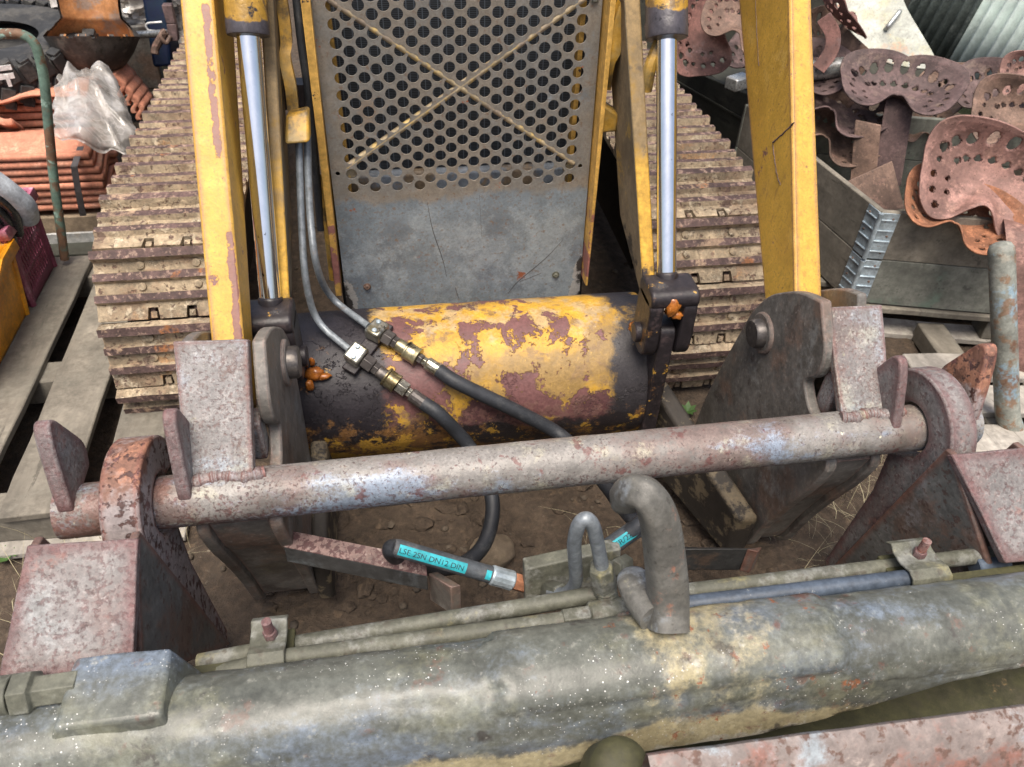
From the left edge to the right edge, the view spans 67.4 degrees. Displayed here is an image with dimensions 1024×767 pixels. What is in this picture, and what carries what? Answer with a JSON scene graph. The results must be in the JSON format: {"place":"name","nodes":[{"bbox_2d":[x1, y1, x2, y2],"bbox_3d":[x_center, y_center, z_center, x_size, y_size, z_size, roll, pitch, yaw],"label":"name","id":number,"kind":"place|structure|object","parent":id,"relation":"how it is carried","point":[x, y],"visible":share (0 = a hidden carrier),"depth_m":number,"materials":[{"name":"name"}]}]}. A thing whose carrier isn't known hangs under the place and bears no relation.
{"place":"outdoors","nodes":[
{"label":"outdoors","id":0,"kind":"place"},
{"bbox_2d":[0,126,54,130],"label":"roof tile","id":1,"kind":"object","parent":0,"point":[26,128],"visible":0.02,"depth_m":3.25,"materials":[{"name":"ceramic"}]},
{"bbox_2d":[0,119,54,127],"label":"roof tile","id":2,"kind":"object","parent":1,"relation":"on","point":[31,123],"visible":0.04,"depth_m":3.23,"materials":[{"name":"ceramic"}]},
{"bbox_2d":[0,111,53,119],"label":"roof tile","id":3,"kind":"object","parent":2,"relation":"on","point":[23,115],"visible":0.07,"depth_m":3.21,"materials":[{"name":"ceramic"}]},
{"bbox_2d":[0,103,53,111],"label":"roof tile","id":4,"kind":"object","parent":3,"relation":"on","point":[23,108],"visible":0.05,"depth_m":3.19,"materials":[{"name":"ceramic"}]},
{"bbox_2d":[17,97,54,103],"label":"roof tile","id":5,"kind":"object","parent":4,"relation":"on","point":[37,100],"visible":0.02,"depth_m":3.18,"materials":[{"name":"ceramic"}]},
{"bbox_2d":[0,86,54,104],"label":"roof tile","id":6,"kind":"object","parent":5,"relation":"on","point":[28,94],"visible":0.12,"depth_m":3.10,"materials":[{"name":"ceramic"}]},
{"bbox_2d":[0,0,98,110],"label":"tyre","id":7,"kind":"object","parent":5,"relation":"on","point":[37,19],"visible":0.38,"depth_m":3.18,"materials":[{"name":"black rubber"}]},
{"bbox_2d":[43,0,140,71],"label":"broken pot","id":8,"kind":"object","parent":7,"relation":"on","point":[112,46],"visible":0.88,"depth_m":3.25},
{"bbox_2d":[136,29,171,54],"bbox_3d":[-1.616,-1.528,3.394,0.272,0.108,0.116,17,43,16],"label":"steel bar","id":9,"kind":"object","parent":8,"relation":"hanging from","point":[161,35],"visible":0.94,"depth_m":3.35,"materials":[{"name":"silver metal"}]},
{"bbox_2d":[162,3,179,40],"bbox_3d":[-1.485,-1.575,3.346,0.044,0.143,0.059,-5,42,-8],"label":"iron bracket","id":10,"kind":"object","parent":9,"relation":"attached to","point":[170,19],"visible":0.94,"depth_m":3.33,"materials":[{"name":"brown metal"}]},
{"bbox_2d":[50,0,183,47],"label":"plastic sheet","id":11,"kind":"object","parent":7,"relation":"on","point":[133,11],"visible":0.12,"depth_m":3.60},
{"bbox_2d":[130,91,153,119],"bbox_3d":[-1.647,-1.255,3.433,0.046,0.102,0.147,-1,41,-3],"label":"roof tile","id":12,"kind":"object","parent":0,"point":[144,102],"visible":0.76,"depth_m":3.40,"materials":[{"name":"ceramic"}]},
{"bbox_2d":[124,83,148,113],"bbox_3d":[-1.658,-1.278,3.410,0.046,0.102,0.147,-1,41,-3],"label":"roof tile","id":13,"kind":"object","parent":12,"relation":"on","point":[141,91],"visible":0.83,"depth_m":3.38,"materials":[{"name":"ceramic"}]},
{"bbox_2d":[118,74,142,105],"bbox_3d":[-1.673,-1.302,3.386,0.046,0.102,0.147,-1,41,-3],"label":"roof tile","id":14,"kind":"object","parent":13,"relation":"on","point":[133,85],"visible":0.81,"depth_m":3.35,"materials":[{"name":"ceramic"}]},
{"bbox_2d":[112,64,135,95],"bbox_3d":[-1.690,-1.328,3.359,0.046,0.102,0.147,-1,41,-3],"label":"roof tile","id":15,"kind":"object","parent":14,"relation":"on","point":[125,74],"visible":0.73,"depth_m":3.33,"materials":[{"name":"ceramic"}]},
{"bbox_2d":[119,66,167,117],"bbox_3d":[-2.442,-1.752,4.002,1.735,0.700,0.049,2,41,0],"label":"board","id":16,"kind":"object","parent":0,"point":[150,90],"depth_m":4.17,"materials":[{"name":"wood"}]},
{"bbox_2d":[26,225,914,628],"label":"gravel","id":17,"kind":"structure","parent":0,"point":[414,589],"depth_m":2.12,"materials":[{"name":"gravel"}]},
{"bbox_2d":[0,0,1023,667],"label":"ground","id":18,"kind":"structure","parent":0,"point":[236,606],"depth_m":2.21,"materials":[{"name":"brown soil"}]},
{"bbox_2d":[28,208,100,256],"bbox_3d":[-1.871,-0.683,3.208,1.155,0.175,0.504,-5,42,-8],"label":"tile pallet","id":19,"kind":"object","parent":18,"relation":"on","point":[79,234],"visible":0.09,"depth_m":3.09,"materials":[{"name":"brown wood"}]},
{"bbox_2d":[37,201,100,210],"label":"roof tile","id":20,"kind":"object","parent":19,"relation":"on","point":[66,206],"visible":0.05,"depth_m":3.05,"materials":[{"name":"ceramic"}]},
{"bbox_2d":[36,171,115,203],"bbox_3d":[-1.833,-0.809,3.106,0.460,0.058,0.244,-5,42,-7],"label":"roof tile","id":21,"kind":"object","parent":20,"relation":"on","point":[71,199],"visible":0.06,"depth_m":3.04,"materials":[{"name":"ceramic"}]},
{"bbox_2d":[36,164,114,197],"bbox_3d":[-1.842,-0.827,3.081,0.460,0.058,0.244,-5,42,-8],"label":"roof tile","id":22,"kind":"object","parent":21,"relation":"on","point":[71,192],"visible":0.13,"depth_m":3.02,"materials":[{"name":"ceramic"}]},
{"bbox_2d":[17,156,117,190],"bbox_3d":[-1.849,-0.848,3.059,0.460,0.058,0.244,-4,42,-7],"label":"roof tile","id":23,"kind":"object","parent":22,"relation":"on","point":[84,184],"visible":0.22,"depth_m":3.00,"materials":[{"name":"ceramic"}]},
{"bbox_2d":[8,150,117,183],"bbox_3d":[-1.841,-0.875,3.045,0.460,0.058,0.244,-4,42,-7],"label":"roof tile","id":24,"kind":"object","parent":23,"relation":"on","point":[102,175],"visible":0.25,"depth_m":2.98,"materials":[{"name":"ceramic"}]},
{"bbox_2d":[0,153,104,176],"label":"roof tile","id":25,"kind":"object","parent":24,"relation":"on","point":[97,167],"visible":0.24,"depth_m":2.96,"materials":[{"name":"ceramic"}]},
{"bbox_2d":[0,150,97,169],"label":"roof tile","id":26,"kind":"object","parent":25,"relation":"on","point":[92,160],"visible":0.2,"depth_m":2.93,"materials":[{"name":"ceramic"}]},
{"bbox_2d":[0,130,92,161],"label":"roof tile","id":27,"kind":"object","parent":26,"relation":"on","point":[23,145],"visible":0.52,"depth_m":2.94,"materials":[{"name":"ceramic"}]},
{"bbox_2d":[0,117,24,130],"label":"roof tile","id":28,"kind":"object","parent":27,"relation":"on","point":[10,124],"visible":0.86,"depth_m":3.01,"materials":[{"name":"ceramic"}]},
{"bbox_2d":[71,146,85,215],"bbox_3d":[-1.677,-0.794,2.997,0.058,0.241,0.137,-2,42,-5],"label":"strap","id":29,"kind":"object","parent":27,"relation":"attached to","point":[77,185],"visible":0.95,"depth_m":2.95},
{"bbox_2d":[52,61,135,154],"bbox_3d":[-1.577,-1.033,2.889,0.265,0.259,0.525,-15,44,-18],"label":"plastic bag","id":30,"kind":"object","parent":27,"relation":"on","point":[89,107],"visible":0.98,"depth_m":2.81,"materials":[{"name":"clear plastic"}]},
{"bbox_2d":[0,255,188,558],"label":"wooden pallet","id":31,"kind":"object","parent":18,"relation":"on","point":[74,389],"visible":0.27,"depth_m":2.36,"materials":[{"name":"grey wood"}]},
{"bbox_2d":[0,239,29,362],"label":"plastic crate","id":32,"kind":"object","parent":31,"relation":"on","point":[14,310],"visible":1,"depth_m":2.49,"materials":[{"name":"yellow plastic"}]},
{"bbox_2d":[0,187,57,306],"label":"plastic crate","id":33,"kind":"object","parent":31,"relation":"on","point":[37,264],"visible":0.61,"depth_m":2.68,"materials":[{"name":"plastic"}]},
{"bbox_2d":[0,205,17,243],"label":"tube","id":34,"kind":"object","parent":33,"relation":"in","point":[5,219],"visible":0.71,"depth_m":2.46,"materials":[{"name":"black plastic"}]},
{"bbox_2d":[0,196,23,236],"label":"tube","id":35,"kind":"object","parent":33,"relation":"in","point":[11,211],"visible":0.82,"depth_m":2.47,"materials":[{"name":"black plastic"}]},
{"bbox_2d":[0,172,39,226],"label":"tube","id":36,"kind":"object","parent":33,"relation":"in","point":[21,201],"visible":0.92,"depth_m":2.44,"materials":[{"name":"grey metal"}]},
{"bbox_2d":[0,28,69,260],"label":"bent rod","id":37,"kind":"object","parent":31,"relation":"on","point":[31,40],"visible":1,"depth_m":2.58,"materials":[{"name":"metal"}]},
{"bbox_2d":[120,23,163,88],"bbox_3d":[-1.842,-1.607,3.745,0.200,0.300,0.160,-13,43,-16],"label":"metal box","id":38,"kind":"object","parent":18,"relation":"on","point":[148,72],"visible":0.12,"depth_m":3.71,"materials":[{"name":"metal"}]},
{"bbox_2d":[143,0,178,66],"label":"storage bin","id":39,"kind":"object","parent":18,"relation":"on","point":[154,16],"visible":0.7,"depth_m":3.53,"materials":[{"name":"blue plastic"}]},
{"bbox_2d":[0,401,696,561],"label":"weeds","id":40,"kind":"object","parent":18,"relation":"on","point":[688,408],"visible":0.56,"depth_m":2.55,"materials":[{"name":"green plant"}]},
{"bbox_2d":[0,455,883,655],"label":"dry grass","id":41,"kind":"structure","parent":18,"relation":"on","point":[606,530],"depth_m":2.14,"materials":[{"name":"plant"}]},
{"bbox_2d":[88,0,820,598],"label":"tracked loader","id":42,"kind":"object","parent":18,"relation":"on","point":[474,158],"visible":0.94,"depth_m":2.00,"materials":[{"name":"yellow paint"}]},
{"bbox_2d":[470,534,514,567],"bbox_3d":[-0.053,0.456,2.085,0.124,0.102,0.099,-5,42,-8],"label":"stone","id":43,"kind":"object","parent":18,"relation":"on","point":[501,552],"visible":0.52,"depth_m":2.05,"materials":[{"name":"beige stone"}]},
{"bbox_2d":[0,366,1023,766],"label":"attachment frame","id":44,"kind":"object","parent":18,"relation":"on","point":[890,634],"visible":0.98,"depth_m":1.23,"materials":[{"name":"grey metal"}]},
{"bbox_2d":[359,354,523,591],"bbox_3d":[-0.164,0.242,1.805,0.310,0.335,0.695,-7,42,-11],"label":"hydraulic hose","id":45,"kind":"object","parent":44,"relation":"attached to","point":[468,564],"visible":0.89,"depth_m":1.82,"materials":[{"name":"rubber"}]},
{"bbox_2d":[380,329,641,550],"bbox_3d":[0.047,0.128,1.853,0.331,0.286,0.863,-26,49,-28],"label":"hydraulic hose","id":46,"kind":"object","parent":44,"relation":"attached to","point":[628,533],"visible":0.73,"depth_m":1.93,"materials":[{"name":"rubber"}]},
{"bbox_2d":[33,288,996,609],"bbox_3d":[0.026,0.170,1.791,1.843,0.816,0.651,-8,42,-12],"label":"quick hitch","id":47,"kind":"object","parent":44,"relation":"attached to","point":[805,416],"visible":0.91,"depth_m":1.55,"materials":[{"name":"grey metal"}]},
{"bbox_2d":[256,485,778,628],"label":"dirt clods","id":48,"kind":"object","parent":18,"relation":"on","point":[365,586],"visible":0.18,"depth_m":2.16,"materials":[{"name":"brown soil"}]},
{"bbox_2d":[677,53,946,144],"bbox_3d":[1.552,-1.505,3.838,1.337,0.244,0.733,-12,43,-16],"label":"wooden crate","id":49,"kind":"object","parent":18,"relation":"on","point":[717,102],"visible":0.11,"depth_m":3.62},
{"bbox_2d":[677,0,739,76],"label":"tractor seat","id":50,"kind":"object","parent":49,"relation":"on","point":[699,40],"visible":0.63,"depth_m":3.29,"materials":[{"name":"brown metal"}]},
{"bbox_2d":[724,72,746,91],"bbox_3d":[0.929,-1.237,3.151,0.100,0.050,0.060,-26,48,-28],"label":"metal scrap","id":51,"kind":"object","parent":49,"relation":"on","point":[736,82],"visible":0.77,"depth_m":3.13,"materials":[{"name":"silver metal"}]},
{"bbox_2d":[723,32,818,68],"bbox_3d":[1.133,-1.435,3.402,0.282,0.102,0.425,-39,66,-15],"label":"tractor seat","id":52,"kind":"object","parent":49,"relation":"on","point":[738,56],"visible":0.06,"depth_m":3.45,"materials":[{"name":"brown metal"}]},
{"bbox_2d":[811,5,847,55],"bbox_3d":[1.379,-1.533,3.423,0.425,0.102,0.282,-19,76,-22],"label":"tractor seat","id":53,"kind":"object","parent":49,"relation":"on","point":[822,10],"visible":0.12,"depth_m":3.46,"materials":[{"name":"brown metal"}]},
{"bbox_2d":[823,0,866,38],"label":"tractor seat","id":54,"kind":"object","parent":53,"relation":"on","point":[844,16],"visible":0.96,"depth_m":3.09,"materials":[{"name":"brown metal"}]},
{"bbox_2d":[835,0,933,69],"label":"enamel panel","id":55,"kind":"object","parent":53,"relation":"on","point":[888,24],"visible":0.56,"depth_m":3.25,"materials":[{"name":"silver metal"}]},
{"bbox_2d":[907,0,982,58],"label":"corrugated sheet","id":56,"kind":"object","parent":49,"relation":"on","point":[942,25],"visible":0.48,"depth_m":3.67,"materials":[{"name":"grey metal"}]},
{"bbox_2d":[916,80,990,117],"bbox_3d":[2.189,-1.351,3.647,0.032,0.160,0.664,-12,43,-16],"label":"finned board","id":57,"kind":"object","parent":49,"relation":"on","point":[964,111],"visible":0.01,"depth_m":3.69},
{"bbox_2d":[949,0,1023,79],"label":"corrugated sheet","id":58,"kind":"object","parent":49,"relation":"on","point":[995,28],"visible":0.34,"depth_m":3.47,"materials":[{"name":"grey metal"}]},
{"bbox_2d":[820,199,990,344],"bbox_3d":[1.701,-0.492,3.165,1.562,0.145,0.904,6,42,4],"label":"wooden pallet","id":59,"kind":"object","parent":18,"relation":"on","point":[977,331],"visible":0.09,"depth_m":2.87,"materials":[{"name":"grey wood"}]},
{"bbox_2d":[735,146,1023,312],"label":"pallet collar","id":60,"kind":"object","parent":59,"relation":"on","point":[843,264],"visible":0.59,"depth_m":2.76,"materials":[{"name":"grey wood"}]},
{"bbox_2d":[736,104,1021,267],"bbox_3d":[1.706,-0.755,2.936,1.546,0.183,0.901,5,41,4],"label":"pallet collar","id":61,"kind":"object","parent":60,"relation":"on","point":[862,224],"visible":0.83,"depth_m":2.68,"materials":[{"name":"grey wood"}]},
{"bbox_2d":[815,87,881,179],"bbox_3d":[1.337,-1.042,3.090,0.500,0.200,0.297,41,67,14],"label":"tractor seat","id":62,"kind":"object","parent":61,"relation":"in","point":[862,158],"visible":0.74,"depth_m":3.07,"materials":[{"name":"brown metal"}]},
{"bbox_2d":[813,57,886,137],"bbox_3d":[1.325,-1.137,3.110,0.463,0.111,0.307,40,63,18],"label":"tractor seat","id":63,"kind":"object","parent":62,"relation":"on","point":[845,118],"visible":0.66,"depth_m":3.13,"materials":[{"name":"brown metal"}]},
{"bbox_2d":[812,38,855,95],"bbox_3d":[1.191,-1.320,3.177,0.449,0.108,0.297,21,58,6],"label":"tractor seat","id":64,"kind":"object","parent":63,"relation":"on","point":[820,86],"visible":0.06,"depth_m":3.17,"materials":[{"name":"brown metal"}]},
{"bbox_2d":[700,0,743,52],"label":"tractor seat","id":65,"kind":"object","parent":64,"relation":"on","point":[729,21],"visible":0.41,"depth_m":3.10,"materials":[{"name":"brown metal"}]},
{"bbox_2d":[813,12,840,72],"bbox_3d":[1.250,-1.358,3.061,0.113,0.212,0.066,22,45,22],"label":"seat spring","id":66,"kind":"object","parent":64,"relation":"on","point":[828,25],"visible":0.96,"depth_m":3.05,"materials":[{"name":"brown metal"}]},
{"bbox_2d":[813,57,843,80],"bbox_3d":[1.309,-1.300,3.172,0.172,0.092,0.080,-5,42,-8],"label":"steel tube","id":67,"kind":"object","parent":64,"relation":"on","point":[832,71],"visible":0.28,"depth_m":3.14,"materials":[{"name":"silver metal"}]},
{"bbox_2d":[839,25,868,74],"bbox_3d":[1.422,-1.394,3.213,0.226,0.189,0.023,6,42,5],"label":"flat bar","id":68,"kind":"object","parent":64,"relation":"attached to","point":[850,41],"visible":0.42,"depth_m":3.19,"materials":[{"name":"brown metal"}]},
{"bbox_2d":[849,161,903,209],"bbox_3d":[1.333,-0.707,2.796,0.220,0.141,0.114,-15,44,-18],"label":"rusty plate","id":69,"kind":"object","parent":61,"relation":"on","point":[879,185],"visible":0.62,"depth_m":2.81,"materials":[{"name":"brown metal"}]},
{"bbox_2d":[840,48,969,185],"bbox_3d":[1.510,-1.067,3.074,0.472,0.360,0.354,17,57,18],"label":"tractor seat","id":70,"kind":"object","parent":61,"relation":"in","point":[902,105],"visible":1,"depth_m":3.02,"materials":[{"name":"brown metal"}]},
{"bbox_2d":[908,106,953,142],"bbox_3d":[1.729,-1.084,3.230,0.260,0.063,0.172,2,67,0],"label":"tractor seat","id":71,"kind":"object","parent":61,"relation":"on","point":[915,137],"visible":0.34,"depth_m":3.23,"materials":[{"name":"metal"}]},
{"bbox_2d":[904,163,1023,254],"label":"tractor seat","id":72,"kind":"object","parent":61,"relation":"on","point":[971,234],"visible":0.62,"depth_m":2.54,"materials":[{"name":"brown metal"}]},
{"bbox_2d":[917,62,1023,117],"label":"tractor seat","id":73,"kind":"object","parent":61,"relation":"on","point":[956,107],"visible":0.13,"depth_m":3.34,"materials":[{"name":"brown metal"}]},
{"bbox_2d":[954,57,1023,108],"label":"tractor seat","id":74,"kind":"object","parent":61,"relation":"on","point":[980,65],"visible":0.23,"depth_m":3.17,"materials":[{"name":"brown metal"}]},
{"bbox_2d":[999,50,1023,94],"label":"tractor seat","id":75,"kind":"object","parent":74,"relation":"on","point":[1010,57],"visible":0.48,"depth_m":3.00,"materials":[{"name":"brown metal"}]},
{"bbox_2d":[971,73,1023,143],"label":"tractor seat","id":76,"kind":"object","parent":61,"relation":"on","point":[1014,114],"visible":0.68,"depth_m":2.90,"materials":[{"name":"brown metal"}]},
{"bbox_2d":[902,323,1023,451],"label":"wooden pallet","id":77,"kind":"object","parent":18,"relation":"on","point":[937,345],"visible":0.23,"depth_m":2.64,"materials":[{"name":"grey wood"}]},
{"bbox_2d":[918,115,1023,371],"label":"tractor seat","id":78,"kind":"object","parent":18,"relation":"on","point":[965,187],"visible":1,"depth_m":2.53,"materials":[{"name":"brown metal"}]},
{"bbox_2d":[987,241,1023,431],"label":"bent pipe","id":79,"kind":"object","parent":18,"relation":"on","point":[1002,272],"visible":0.94,"depth_m":2.26,"materials":[{"name":"grey metal"}]},
{"bbox_2d":[640,0,910,58],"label":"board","id":80,"kind":"object","parent":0,"point":[814,4],"depth_m":4.73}
]}

